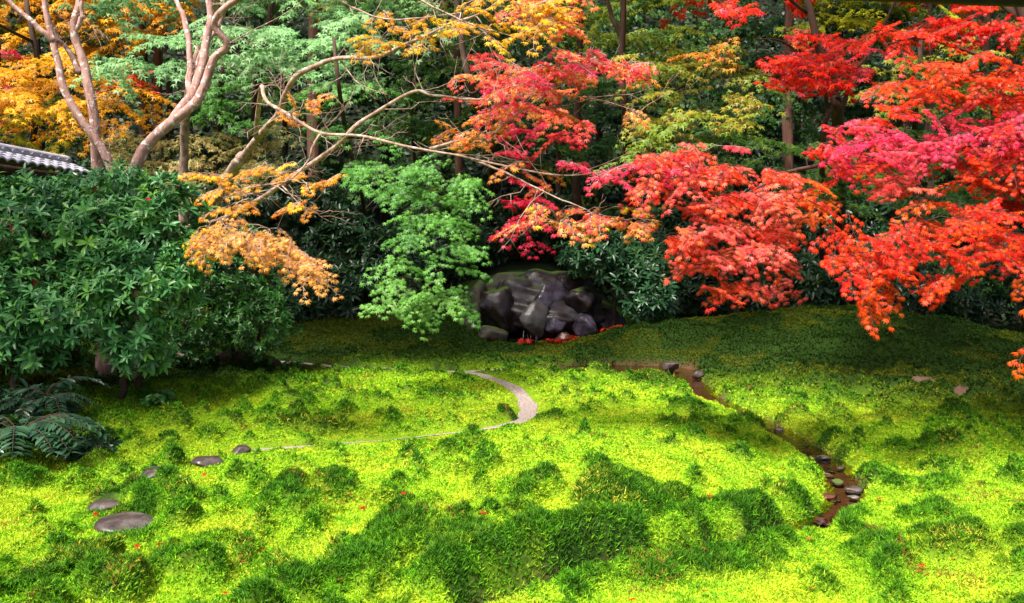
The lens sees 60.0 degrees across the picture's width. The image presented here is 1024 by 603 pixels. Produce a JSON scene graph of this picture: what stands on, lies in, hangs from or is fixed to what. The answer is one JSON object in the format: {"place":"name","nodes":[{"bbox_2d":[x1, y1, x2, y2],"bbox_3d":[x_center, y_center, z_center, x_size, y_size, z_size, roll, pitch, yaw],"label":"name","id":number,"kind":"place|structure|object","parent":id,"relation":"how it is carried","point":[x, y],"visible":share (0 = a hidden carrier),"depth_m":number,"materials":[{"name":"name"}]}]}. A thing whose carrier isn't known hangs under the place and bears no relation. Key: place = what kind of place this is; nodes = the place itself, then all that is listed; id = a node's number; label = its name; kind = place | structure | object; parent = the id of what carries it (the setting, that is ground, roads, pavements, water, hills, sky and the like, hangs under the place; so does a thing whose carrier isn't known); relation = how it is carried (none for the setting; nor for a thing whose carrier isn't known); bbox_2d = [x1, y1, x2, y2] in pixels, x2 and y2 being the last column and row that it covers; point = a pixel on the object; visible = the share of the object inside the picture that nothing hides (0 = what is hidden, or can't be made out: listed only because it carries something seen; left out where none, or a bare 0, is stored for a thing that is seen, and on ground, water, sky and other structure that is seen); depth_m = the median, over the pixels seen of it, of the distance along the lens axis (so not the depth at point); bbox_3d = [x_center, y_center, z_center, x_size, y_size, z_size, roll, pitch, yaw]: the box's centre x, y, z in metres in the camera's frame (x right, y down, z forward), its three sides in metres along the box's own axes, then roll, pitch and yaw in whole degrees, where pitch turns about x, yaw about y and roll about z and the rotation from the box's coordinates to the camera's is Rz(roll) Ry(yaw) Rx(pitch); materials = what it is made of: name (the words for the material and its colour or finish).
{"place":"outdoors","nodes":[
{"label":"outdoors","id":0,"kind":"place"},
{"bbox_2d":[252,361,537,449],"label":"path","id":1,"kind":"structure","parent":0,"point":[528,405],"depth_m":13.11,"materials":[{"name":"beige gravel"}]},
{"bbox_2d":[0,0,1023,602],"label":"ground","id":2,"kind":"structure","parent":0,"point":[518,264],"depth_m":11.57,"materials":[{"name":"green plant"}]},
{"bbox_2d":[0,38,33,102],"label":"maple tree","id":3,"kind":"object","parent":2,"relation":"on","point":[13,52],"visible":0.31,"depth_m":21.73,"materials":[{"name":"red plant"}]},
{"bbox_2d":[0,375,85,420],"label":"fern","id":4,"kind":"object","parent":2,"relation":"on","point":[12,409],"visible":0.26,"depth_m":10.55,"materials":[{"name":"green plant"}]},
{"bbox_2d":[0,143,91,371],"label":"garden wall","id":5,"kind":"structure","parent":2,"relation":"on","point":[13,159],"depth_m":15.45,"materials":[{"name":"earth plaster"},{"name":"tile"}]},
{"bbox_2d":[0,412,110,458],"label":"fern plant","id":6,"kind":"object","parent":2,"relation":"on","point":[27,431],"visible":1,"depth_m":8.81,"materials":[{"name":"green plant"}]},
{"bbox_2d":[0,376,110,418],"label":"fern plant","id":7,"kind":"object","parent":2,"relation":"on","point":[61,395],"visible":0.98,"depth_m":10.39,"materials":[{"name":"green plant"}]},
{"bbox_2d":[0,0,128,175],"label":"maple tree","id":8,"kind":"object","parent":2,"relation":"on","point":[79,147],"visible":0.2,"depth_m":26.67,"materials":[{"name":"orange plant"}]},
{"bbox_2d":[4,0,138,376],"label":"bare tree","id":9,"kind":"object","parent":2,"relation":"on","point":[99,151],"visible":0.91,"depth_m":14.53,"materials":[{"name":"brown plant"}]},
{"bbox_2d":[33,423,123,462],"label":"fern","id":10,"kind":"object","parent":2,"relation":"on","point":[92,440],"visible":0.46,"depth_m":9.35,"materials":[{"name":"green plant"}]},
{"bbox_2d":[0,0,176,157],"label":"maple tree","id":11,"kind":"object","parent":2,"relation":"on","point":[9,97],"visible":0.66,"depth_m":18.19,"materials":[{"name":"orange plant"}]},
{"bbox_2d":[0,0,202,268],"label":"maple tree","id":12,"kind":"object","parent":2,"relation":"on","point":[92,49],"visible":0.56,"depth_m":24.45,"materials":[{"name":"orange plant"}]},
{"bbox_2d":[85,499,120,511],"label":"stepping stone","id":13,"kind":"object","parent":2,"relation":"on","point":[105,504],"visible":0.51,"depth_m":7.59,"materials":[{"name":"grey stone"}]},
{"bbox_2d":[0,157,218,398],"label":"evergreen shrub","id":14,"kind":"object","parent":2,"relation":"on","point":[107,272],"visible":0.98,"depth_m":11.99,"materials":[{"name":"green plant"}]},
{"bbox_2d":[94,512,155,532],"bbox_3d":[-3.118,1.807,7.172,0.498,0.118,0.425,0,3,0],"label":"stepping stone","id":15,"kind":"object","parent":2,"relation":"on","point":[118,521],"visible":0.79,"depth_m":7.10,"materials":[{"name":"grey stone"}]},
{"bbox_2d":[141,466,159,479],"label":"stepping stone","id":16,"kind":"object","parent":2,"relation":"on","point":[150,471],"visible":0.28,"depth_m":8.55,"materials":[{"name":"grey stone"}]},
{"bbox_2d":[138,388,177,406],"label":"seedling","id":17,"kind":"object","parent":2,"relation":"on","point":[163,396],"visible":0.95,"depth_m":12.07,"materials":[{"name":"green plant"}]},
{"bbox_2d":[152,0,165,288],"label":"cedar tree","id":18,"kind":"object","parent":2,"relation":"on","point":[158,57],"visible":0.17,"depth_m":25.61,"materials":[{"name":"brown plant"}]},
{"bbox_2d":[61,0,269,217],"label":"maple tree","id":19,"kind":"object","parent":2,"relation":"on","point":[166,58],"visible":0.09,"depth_m":29.73,"materials":[{"name":"green plant"}]},
{"bbox_2d":[72,149,267,285],"bbox_3d":[-9.689,-2.058,24.800,5.860,4.514,2.614,0,3,0],"label":"evergreen shrub","id":20,"kind":"object","parent":2,"relation":"on","point":[225,203],"visible":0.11,"depth_m":24.51,"materials":[{"name":"green plant"}]},
{"bbox_2d":[82,53,289,288],"bbox_3d":[-7.983,-2.485,20.680,4.000,5.807,8.891,-2,3,-30],"label":"maple tree","id":21,"kind":"object","parent":2,"relation":"on","point":[220,101],"visible":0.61,"depth_m":18.67,"materials":[{"name":"green plant"}]},
{"bbox_2d":[102,122,298,231],"bbox_3d":[-8.661,-1.852,21.156,4.131,4.577,9.529,-3,4,-42],"label":"maple tree","id":22,"kind":"object","parent":2,"relation":"on","point":[163,165],"visible":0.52,"depth_m":18.85,"materials":[{"name":"yellow-orange leaf"},{"name":"dark bark"}]},
{"bbox_2d":[190,455,223,466],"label":"stepping stone","id":23,"kind":"object","parent":2,"relation":"on","point":[208,460],"visible":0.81,"depth_m":9.33,"materials":[{"name":"grey stone"}]},
{"bbox_2d":[122,0,318,378],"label":"bare tree","id":24,"kind":"object","parent":2,"relation":"on","point":[200,70],"visible":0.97,"depth_m":14.03,"materials":[{"name":"brown plant"}]},
{"bbox_2d":[160,219,301,368],"bbox_3d":[-5.133,-0.082,16.175,2.583,2.867,2.106,0,3,0],"label":"evergreen shrub","id":25,"kind":"object","parent":2,"relation":"on","point":[246,301],"visible":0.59,"depth_m":15.67,"materials":[{"name":"green plant"}]},
{"bbox_2d":[200,350,281,367],"bbox_3d":[-5.188,1.203,16.897,1.574,0.569,0.823,-1,3,-19],"label":"boulder","id":26,"kind":"object","parent":2,"relation":"on","point":[223,357],"visible":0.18,"depth_m":16.66,"materials":[{"name":"grey stone"}]},
{"bbox_2d":[232,444,250,453],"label":"stepping stone","id":27,"kind":"object","parent":2,"relation":"on","point":[241,448],"visible":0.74,"depth_m":9.92,"materials":[{"name":"grey stone"}]},
{"bbox_2d":[56,0,472,295],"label":"maple tree","id":28,"kind":"object","parent":2,"relation":"on","point":[336,19],"visible":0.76,"depth_m":16.19,"materials":[{"name":"green plant"}]},
{"bbox_2d":[171,0,382,246],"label":"maple tree","id":29,"kind":"object","parent":2,"relation":"on","point":[323,161],"visible":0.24,"depth_m":28.50,"materials":[{"name":"green plant"}]},
{"bbox_2d":[278,354,307,367],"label":"fern plant","id":30,"kind":"object","parent":2,"relation":"on","point":[295,355],"visible":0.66,"depth_m":17.12,"materials":[{"name":"green plant"}]},
{"bbox_2d":[223,148,384,285],"bbox_3d":[-5.945,-2.064,24.898,4.934,4.479,2.801,0,3,0],"label":"evergreen shrub","id":31,"kind":"object","parent":2,"relation":"on","point":[327,233],"visible":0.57,"depth_m":24.27,"materials":[{"name":"green plant"}]},
{"bbox_2d":[306,0,321,248],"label":"cedar tree","id":32,"kind":"object","parent":2,"relation":"on","point":[313,32],"visible":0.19,"depth_m":25.62,"materials":[{"name":"brown plant"}]},
{"bbox_2d":[254,241,385,323],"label":"evergreen shrub","id":33,"kind":"object","parent":2,"relation":"on","point":[324,306],"visible":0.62,"depth_m":21.98,"materials":[{"name":"green plant"}]},
{"bbox_2d":[268,0,482,247],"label":"maple tree","id":34,"kind":"object","parent":2,"relation":"on","point":[336,167],"visible":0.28,"depth_m":27.50,"materials":[{"name":"green plant"}]},
{"bbox_2d":[288,37,494,341],"bbox_3d":[-2.634,-1.878,19.386,3.444,5.520,13.790,0,3,-7],"label":"maple tree","id":35,"kind":"object","parent":2,"relation":"on","point":[428,175],"visible":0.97,"depth_m":13.85,"materials":[{"name":"green plant"}]},
{"bbox_2d":[340,191,489,305],"bbox_3d":[-2.622,-1.342,24.218,4.119,3.543,2.560,-1,3,-21],"label":"evergreen shrub","id":36,"kind":"object","parent":2,"relation":"on","point":[419,262],"visible":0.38,"depth_m":23.64,"materials":[{"name":"green plant"}]},
{"bbox_2d":[452,1,463,279],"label":"cedar tree","id":37,"kind":"object","parent":2,"relation":"on","point":[458,113],"visible":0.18,"depth_m":25.18,"materials":[{"name":"brown plant"}]},
{"bbox_2d":[173,0,751,356],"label":"maple tree","id":38,"kind":"object","parent":2,"relation":"on","point":[266,252],"visible":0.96,"depth_m":9.60,"materials":[{"name":"orange plant"}]},
{"bbox_2d":[354,0,584,296],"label":"maple tree","id":39,"kind":"object","parent":2,"relation":"on","point":[425,127],"visible":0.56,"depth_m":22.60,"materials":[{"name":"red leaf"},{"name":"orange leaf"},{"name":"bark"}]},
{"bbox_2d":[460,280,486,328],"bbox_3d":[-0.938,0.164,21.738,0.727,1.391,0.600,2,3,28],"label":"boulder","id":40,"kind":"object","parent":2,"relation":"on","point":[479,288],"visible":0.41,"depth_m":21.47,"materials":[{"name":"grey stone"}]},
{"bbox_2d":[377,0,601,264],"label":"maple tree","id":41,"kind":"object","parent":2,"relation":"on","point":[547,164],"visible":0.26,"depth_m":26.78,"materials":[{"name":"green plant"}]},
{"bbox_2d":[478,325,508,340],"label":"boulder","id":42,"kind":"object","parent":2,"relation":"on","point":[487,332],"visible":0.77,"depth_m":20.77,"materials":[{"name":"grey stone"}]},
{"bbox_2d":[479,286,519,332],"bbox_3d":[-0.257,0.236,21.375,0.789,1.225,1.049,2,4,36],"label":"boulder","id":43,"kind":"object","parent":2,"relation":"on","point":[495,306],"visible":0.77,"depth_m":21.02,"materials":[{"name":"grey stone"}]},
{"bbox_2d":[485,272,524,287],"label":"boulder","id":44,"kind":"object","parent":2,"relation":"on","point":[497,278],"visible":0.26,"depth_m":22.65,"materials":[{"name":"grey stone"}]},
{"bbox_2d":[0,452,1023,602],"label":"moss","id":45,"kind":"object","parent":2,"relation":"on","point":[356,529],"visible":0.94,"depth_m":6.48,"materials":[{"name":"green plant"}]},
{"bbox_2d":[0,372,1023,498],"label":"moss","id":46,"kind":"object","parent":2,"relation":"on","point":[704,449],"visible":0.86,"depth_m":10.27,"materials":[{"name":"green plant"}]},
{"bbox_2d":[0,275,1023,410],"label":"moss","id":47,"kind":"object","parent":2,"relation":"on","point":[293,371],"visible":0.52,"depth_m":17.26,"materials":[{"name":"green plant"}]},
{"bbox_2d":[0,0,1023,325],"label":"undergrowth","id":48,"kind":"object","parent":2,"relation":"on","point":[546,256],"visible":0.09,"depth_m":35.49,"materials":[{"name":"green plant"}]},
{"bbox_2d":[455,0,596,263],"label":"maple tree","id":49,"kind":"object","parent":2,"relation":"on","point":[489,84],"visible":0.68,"depth_m":16.75,"materials":[{"name":"red plant"}]},
{"bbox_2d":[453,189,604,266],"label":"evergreen shrub","id":50,"kind":"object","parent":2,"relation":"on","point":[500,254],"visible":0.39,"depth_m":25.27,"materials":[{"name":"green plant"}]},
{"bbox_2d":[487,268,605,339],"bbox_3d":[0.678,0.194,21.891,3.243,2.022,2.075,0,3,0],"label":"boulder","id":51,"kind":"object","parent":2,"relation":"on","point":[526,286],"visible":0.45,"depth_m":21.42,"materials":[{"name":"grey stone"}]},
{"bbox_2d":[519,300,548,337],"bbox_3d":[0.516,0.423,20.968,0.710,0.908,0.379,-2,3,-32],"label":"boulder","id":52,"kind":"object","parent":51,"relation":"on","point":[533,316],"visible":1,"depth_m":20.85,"materials":[{"name":"grey stone"}]},
{"bbox_2d":[534,281,567,309],"bbox_3d":[0.991,-0.068,21.313,1.140,0.830,0.422,-1,3,-25],"label":"boulder","id":53,"kind":"object","parent":51,"relation":"on","point":[549,294],"visible":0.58,"depth_m":21.13,"materials":[{"name":"grey stone"}]},
{"bbox_2d":[310,0,786,298],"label":"maple tree","id":54,"kind":"object","parent":2,"relation":"on","point":[748,105],"visible":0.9,"depth_m":17.45,"materials":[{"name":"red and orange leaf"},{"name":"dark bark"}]},
{"bbox_2d":[492,324,622,343],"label":"fallen leaves","id":55,"kind":"object","parent":2,"relation":"on","point":[528,340],"visible":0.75,"depth_m":20.75,"materials":[{"name":"red plant"}]},
{"bbox_2d":[553,332,572,342],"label":"boulder","id":56,"kind":"object","parent":2,"relation":"on","point":[561,335],"visible":0.6,"depth_m":20.83,"materials":[{"name":"grey stone"}]},
{"bbox_2d":[545,317,565,332],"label":"boulder","id":57,"kind":"object","parent":56,"relation":"on","point":[554,325],"visible":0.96,"depth_m":20.86,"materials":[{"name":"grey stone"}]},
{"bbox_2d":[571,313,597,336],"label":"boulder","id":58,"kind":"object","parent":2,"relation":"on","point":[583,324],"visible":0.9,"depth_m":20.81,"materials":[{"name":"grey stone"}]},
{"bbox_2d":[562,286,594,313],"bbox_3d":[1.574,0.002,21.240,0.810,0.747,0.876,0,3,0],"label":"boulder","id":59,"kind":"object","parent":58,"relation":"on","point":[581,299],"visible":0.92,"depth_m":20.95,"materials":[{"name":"grey stone"}]},
{"bbox_2d":[492,0,702,231],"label":"maple tree","id":60,"kind":"object","parent":2,"relation":"on","point":[599,109],"visible":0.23,"depth_m":29.75,"materials":[{"name":"green plant"}]},
{"bbox_2d":[596,304,625,332],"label":"boulder","id":61,"kind":"object","parent":2,"relation":"on","point":[607,313],"visible":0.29,"depth_m":21.77,"materials":[{"name":"grey stone"}]},
{"bbox_2d":[511,0,721,270],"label":"maple tree","id":62,"kind":"object","parent":2,"relation":"on","point":[645,40],"visible":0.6,"depth_m":23.12,"materials":[{"name":"yellow plant"}]},
{"bbox_2d":[552,226,688,326],"bbox_3d":[2.591,-0.503,21.156,3.353,2.692,2.680,0,3,0],"label":"evergreen shrub","id":63,"kind":"object","parent":2,"relation":"on","point":[618,257],"visible":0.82,"depth_m":20.58,"materials":[{"name":"green plant"}]},
{"bbox_2d":[662,362,678,371],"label":"boulder","id":64,"kind":"object","parent":2,"relation":"on","point":[670,366],"visible":0.98,"depth_m":17.41,"materials":[{"name":"stone"}]},
{"bbox_2d":[527,78,844,261],"bbox_3d":[4.359,-3.544,24.162,8.647,6.090,5.208,1,3,16],"label":"maple tree","id":65,"kind":"object","parent":2,"relation":"on","point":[593,145],"visible":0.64,"depth_m":24.07,"materials":[{"name":"red leaf"},{"name":"dark bark"}]},
{"bbox_2d":[626,200,761,316],"bbox_3d":[4.754,-1.013,23.393,3.430,3.464,3.310,0,3,0],"label":"evergreen shrub","id":66,"kind":"object","parent":2,"relation":"on","point":[669,225],"visible":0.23,"depth_m":22.87,"materials":[{"name":"green plant"}]},
{"bbox_2d":[593,0,798,237],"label":"maple tree","id":67,"kind":"object","parent":2,"relation":"on","point":[705,27],"visible":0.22,"depth_m":28.55,"materials":[{"name":"green plant"}]},
{"bbox_2d":[568,0,984,305],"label":"maple tree","id":68,"kind":"object","parent":2,"relation":"on","point":[824,81],"visible":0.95,"depth_m":13.74,"materials":[{"name":"red plant"}]},
{"bbox_2d":[772,427,783,431],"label":"stream stone","id":69,"kind":"object","parent":2,"relation":"on","point":[777,429],"visible":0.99,"depth_m":11.59,"materials":[{"name":"grey stone"}]},
{"bbox_2d":[782,0,794,281],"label":"cedar tree","id":70,"kind":"object","parent":2,"relation":"on","point":[787,137],"visible":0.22,"depth_m":24.65,"materials":[{"name":"brown plant"}]},
{"bbox_2d":[688,0,900,260],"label":"maple tree","id":71,"kind":"object","parent":2,"relation":"on","point":[766,30],"visible":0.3,"depth_m":27.38,"materials":[{"name":"red leaf"},{"name":"dark bark"}]},
{"bbox_2d":[728,229,866,312],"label":"evergreen shrub","id":72,"kind":"object","parent":2,"relation":"on","point":[815,292],"visible":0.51,"depth_m":21.96,"materials":[{"name":"green plant"}]},
{"bbox_2d":[679,150,954,285],"bbox_3d":[8.781,-1.957,25.893,7.992,5.010,2.875,0,3,0],"label":"evergreen shrub","id":73,"kind":"object","parent":2,"relation":"on","point":[874,228],"visible":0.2,"depth_m":25.30,"materials":[{"name":"green plant"}]},
{"bbox_2d":[814,519,825,524],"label":"stream stone","id":74,"kind":"object","parent":2,"relation":"on","point":[820,522],"visible":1,"depth_m":7.60,"materials":[{"name":"grey stone"}]},
{"bbox_2d":[812,517,827,522],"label":"stream stone","id":75,"kind":"object","parent":2,"relation":"on","point":[817,518],"visible":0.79,"depth_m":7.67,"materials":[{"name":"stone"}]},
{"bbox_2d":[618,0,1023,380],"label":"maple tree","id":76,"kind":"object","parent":2,"relation":"on","point":[1004,134],"visible":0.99,"depth_m":9.19,"materials":[{"name":"red plant"}]},
{"bbox_2d":[824,473,833,478],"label":"stream stone","id":77,"kind":"object","parent":2,"relation":"on","point":[829,476],"visible":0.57,"depth_m":9.22,"materials":[{"name":"grey stone"}]},
{"bbox_2d":[822,492,836,499],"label":"stream stone","id":78,"kind":"object","parent":2,"relation":"on","point":[829,496],"visible":0.79,"depth_m":8.37,"materials":[{"name":"brown stone"}]},
{"bbox_2d":[831,479,843,485],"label":"stream stone","id":79,"kind":"object","parent":2,"relation":"on","point":[838,482],"visible":1,"depth_m":8.89,"materials":[{"name":"green stone"}]},
{"bbox_2d":[835,466,845,469],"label":"stream stone","id":80,"kind":"object","parent":2,"relation":"on","point":[840,467],"visible":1,"depth_m":9.51,"materials":[{"name":"grey stone"}]},
{"bbox_2d":[847,495,859,499],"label":"stream stone","id":81,"kind":"object","parent":2,"relation":"on","point":[853,497],"visible":0.98,"depth_m":8.35,"materials":[{"name":"grey stone"}]},
{"bbox_2d":[774,0,1023,314],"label":"maple tree","id":82,"kind":"object","parent":2,"relation":"on","point":[849,26],"visible":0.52,"depth_m":25.25,"materials":[{"name":"red plant"}]},
{"bbox_2d":[798,0,1015,251],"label":"maple tree","id":83,"kind":"object","parent":2,"relation":"on","point":[855,110],"visible":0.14,"depth_m":26.45,"materials":[{"name":"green plant"}]},
{"bbox_2d":[805,39,1022,277],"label":"maple tree","id":84,"kind":"object","parent":2,"relation":"on","point":[837,191],"visible":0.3,"depth_m":16.44,"materials":[{"name":"red leaf"},{"name":"dark bark"}]},
{"bbox_2d":[849,245,1012,325],"bbox_3d":[11.246,-0.342,23.963,4.629,2.517,2.507,0,3,0],"label":"evergreen shrub","id":85,"kind":"object","parent":2,"relation":"on","point":[913,304],"visible":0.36,"depth_m":23.30,"materials":[{"name":"green plant"}]},
{"bbox_2d":[902,4,1023,228],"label":"maple tree","id":86,"kind":"object","parent":2,"relation":"on","point":[1013,59],"visible":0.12,"depth_m":29.25,"materials":[{"name":"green plant"}]},
{"bbox_2d":[919,64,1023,297],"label":"maple tree","id":87,"kind":"object","parent":2,"relation":"on","point":[960,195],"visible":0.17,"depth_m":21.16,"materials":[{"name":"red plant"}]},
{"bbox_2d":[979,6,993,309],"bbox_3d":[14.494,-8.039,26.073,8.930,17.022,5.742,0,3,0],"label":"cedar tree","id":88,"kind":"object","parent":2,"relation":"on","point":[984,20],"visible":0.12,"depth_m":26.06,"materials":[{"name":"brown plant"}]},
{"bbox_2d":[962,236,1023,331],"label":"evergreen shrub","id":89,"kind":"object","parent":2,"relation":"on","point":[1008,281],"visible":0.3,"depth_m":23.45,"materials":[{"name":"green plant"}]},
{"bbox_2d":[507,339,561,342],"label":"pool water","id":90,"kind":"structure","parent":0,"point":[534,341],"depth_m":20.94,"materials":[{"name":"brown liquid"}]},
{"bbox_2d":[565,365,810,448],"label":"stream water","id":91,"kind":"structure","parent":0,"point":[690,384],"depth_m":17.29,"materials":[{"name":"brown liquid"}]},
{"bbox_2d":[692,370,702,378],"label":"boulder","id":92,"kind":"object","parent":91,"relation":"on","point":[697,374],"visible":1,"depth_m":16.33,"materials":[{"name":"stone"}]},
{"bbox_2d":[815,455,830,460],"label":"stream stone","id":93,"kind":"object","parent":91,"relation":"on","point":[823,458],"visible":1,"depth_m":9.90,"materials":[{"name":"grey stone"}]},
{"bbox_2d":[844,485,863,493],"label":"stream stone","id":94,"kind":"object","parent":91,"relation":"on","point":[853,489],"visible":1,"depth_m":8.60,"materials":[{"name":"grey stone"}]},
{"bbox_2d":[854,0,1023,6],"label":"veranda eave","id":95,"kind":"object","parent":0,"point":[1012,3],"visible":1,"depth_m":5.03,"materials":[{"name":"brown wood"}]}
]}

